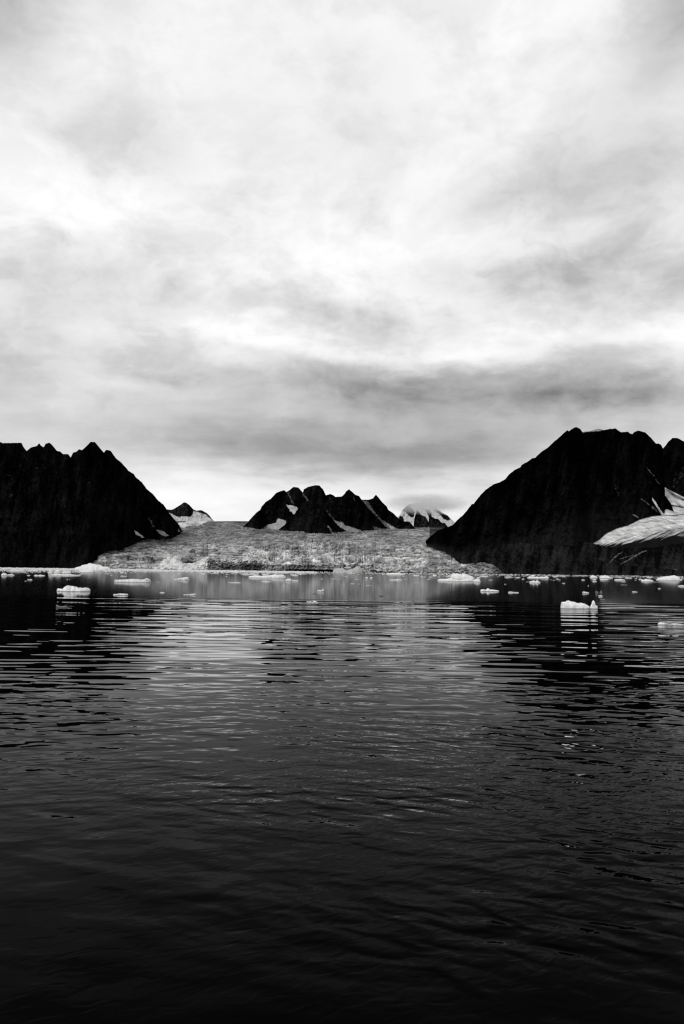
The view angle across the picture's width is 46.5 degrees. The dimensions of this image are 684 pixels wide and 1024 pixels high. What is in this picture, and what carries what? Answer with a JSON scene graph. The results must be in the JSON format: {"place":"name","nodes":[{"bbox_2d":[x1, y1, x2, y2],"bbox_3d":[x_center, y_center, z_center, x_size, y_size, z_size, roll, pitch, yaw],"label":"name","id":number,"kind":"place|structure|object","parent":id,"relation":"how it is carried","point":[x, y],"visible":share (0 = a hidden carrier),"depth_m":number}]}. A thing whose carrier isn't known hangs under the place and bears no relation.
{"place":"outdoors","nodes":[
{"label":"outdoors","id":0,"kind":"place"},
{"bbox_2d":[0,442,182,568],"bbox_3d":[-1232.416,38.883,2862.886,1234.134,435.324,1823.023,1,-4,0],"label":"mountain","id":1,"kind":"structure","parent":0,"point":[90,502],"depth_m":2192.57},
{"bbox_2d":[167,502,213,520],"bbox_3d":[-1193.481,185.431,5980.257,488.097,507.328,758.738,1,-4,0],"label":"mountain","id":2,"kind":"structure","parent":0,"point":[184,511],"depth_m":5869.31},
{"bbox_2d":[92,521,502,573],"bbox_3d":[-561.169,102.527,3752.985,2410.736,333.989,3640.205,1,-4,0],"label":"glacier","id":3,"kind":"object","parent":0,"point":[215,545],"visible":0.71,"depth_m":2294.34},
{"bbox_2d":[279,501,336,533],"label":"mountain","id":4,"kind":"structure","parent":0,"point":[311,517],"depth_m":3669.80},
{"bbox_2d":[243,485,414,532],"bbox_3d":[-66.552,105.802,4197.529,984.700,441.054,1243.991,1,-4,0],"label":"mountain","id":5,"kind":"structure","parent":0,"point":[349,510],"depth_m":4137.68},
{"bbox_2d":[0,568,683,1023],"bbox_3d":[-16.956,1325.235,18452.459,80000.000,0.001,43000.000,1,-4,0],"label":"water","id":6,"kind":"structure","parent":0,"point":[386,798],"depth_m":27.63},
{"bbox_2d":[52,574,80,575],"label":"iceberg","id":7,"kind":"object","parent":6,"relation":"on","point":[65,575],"visible":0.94,"depth_m":619.96},
{"bbox_2d":[57,585,89,591],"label":"iceberg","id":8,"kind":"object","parent":6,"relation":"on","point":[67,588],"visible":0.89,"depth_m":244.97},
{"bbox_2d":[80,569,94,571],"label":"iceberg","id":9,"kind":"object","parent":6,"relation":"on","point":[89,570],"visible":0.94,"depth_m":953.86},
{"bbox_2d":[74,563,110,569],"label":"iceberg","id":10,"kind":"object","parent":6,"relation":"on","point":[90,566],"visible":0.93,"depth_m":1526.94},
{"bbox_2d":[114,578,150,581],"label":"iceberg","id":11,"kind":"object","parent":6,"relation":"on","point":[137,580],"visible":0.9,"depth_m":397.94},
{"bbox_2d":[144,600,164,601],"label":"iceberg","id":12,"kind":"object","parent":6,"relation":"on","point":[154,601],"visible":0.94,"depth_m":180.50},
{"bbox_2d":[174,577,188,579],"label":"iceberg","id":13,"kind":"object","parent":6,"relation":"on","point":[185,578],"visible":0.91,"depth_m":487.09},
{"bbox_2d":[248,574,285,577],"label":"iceberg","id":14,"kind":"object","parent":6,"relation":"on","point":[271,576],"visible":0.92,"depth_m":644.82},
{"bbox_2d":[0,567,682,578],"bbox_3d":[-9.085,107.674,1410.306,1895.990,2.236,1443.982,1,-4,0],"label":"brash ice","id":15,"kind":"structure","parent":6,"relation":"on","point":[138,570],"depth_m":1450.21},
{"bbox_2d":[333,566,362,573],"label":"iceberg","id":16,"kind":"object","parent":6,"relation":"on","point":[357,570],"visible":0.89,"depth_m":1432.39},
{"bbox_2d":[387,573,404,574],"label":"iceberg","id":17,"kind":"object","parent":6,"relation":"on","point":[395,574],"visible":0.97,"depth_m":1258.72},
{"bbox_2d":[438,578,473,580],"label":"iceberg","id":18,"kind":"object","parent":6,"relation":"on","point":[449,579],"visible":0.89,"depth_m":592.84},
{"bbox_2d":[450,573,474,578],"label":"iceberg","id":19,"kind":"object","parent":6,"relation":"on","point":[459,576],"visible":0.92,"depth_m":741.24},
{"bbox_2d":[480,588,498,591],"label":"iceberg","id":20,"kind":"object","parent":6,"relation":"on","point":[488,590],"visible":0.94,"depth_m":307.76},
{"bbox_2d":[561,601,589,608],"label":"iceberg","id":21,"kind":"object","parent":6,"relation":"on","point":[569,605],"visible":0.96,"depth_m":172.36},
{"bbox_2d":[590,600,597,608],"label":"iceberg","id":22,"kind":"object","parent":6,"relation":"on","point":[593,605],"visible":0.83,"depth_m":172.47},
{"bbox_2d":[656,575,681,579],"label":"iceberg","id":23,"kind":"object","parent":6,"relation":"on","point":[673,577],"visible":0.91,"depth_m":922.47},
{"bbox_2d":[658,622,683,625],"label":"iceberg","id":24,"kind":"object","parent":6,"relation":"on","point":[661,623],"visible":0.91,"depth_m":122.31},
{"bbox_2d":[0,0,683,521],"label":"sky","id":25,"kind":"structure","parent":0,"point":[395,251]},
{"bbox_2d":[414,510,428,527],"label":"mountain","id":26,"kind":"structure","parent":0,"point":[420,521],"depth_m":5436.17},
{"bbox_2d":[398,503,454,526],"bbox_3d":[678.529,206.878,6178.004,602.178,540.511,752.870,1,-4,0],"label":"mountain","id":27,"kind":"structure","parent":0,"point":[408,512],"depth_m":6025.34},
{"bbox_2d":[428,514,447,527],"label":"mountain","id":28,"kind":"structure","parent":0,"point":[435,523],"depth_m":5373.75},
{"bbox_2d":[426,427,673,559],"bbox_3d":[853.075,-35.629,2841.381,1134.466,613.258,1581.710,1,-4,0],"label":"mountain","id":29,"kind":"structure","parent":0,"point":[570,487],"depth_m":2500.40},
{"bbox_2d":[456,542,683,576],"bbox_3d":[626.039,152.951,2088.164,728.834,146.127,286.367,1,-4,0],"label":"hill","id":30,"kind":"structure","parent":0,"point":[522,558],"depth_m":2025.38},
{"bbox_2d":[574,541,683,570],"bbox_3d":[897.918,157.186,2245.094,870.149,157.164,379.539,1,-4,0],"label":"hillside","id":31,"kind":"structure","parent":0,"point":[671,556],"depth_m":2210.93},
{"bbox_2d":[594,514,683,547],"bbox_3d":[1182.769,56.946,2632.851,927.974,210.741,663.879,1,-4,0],"label":"glacier","id":32,"kind":"object","parent":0,"point":[655,531],"visible":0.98,"depth_m":2432.58},
{"bbox_2d":[652,488,683,514],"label":"snow","id":33,"kind":"structure","parent":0,"point":[676,500],"depth_m":3097.14},
{"bbox_2d":[663,438,683,496],"bbox_3d":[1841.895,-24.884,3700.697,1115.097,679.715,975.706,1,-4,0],"label":"mountain","id":34,"kind":"structure","parent":0,"point":[673,452],"depth_m":3485.65}
]}

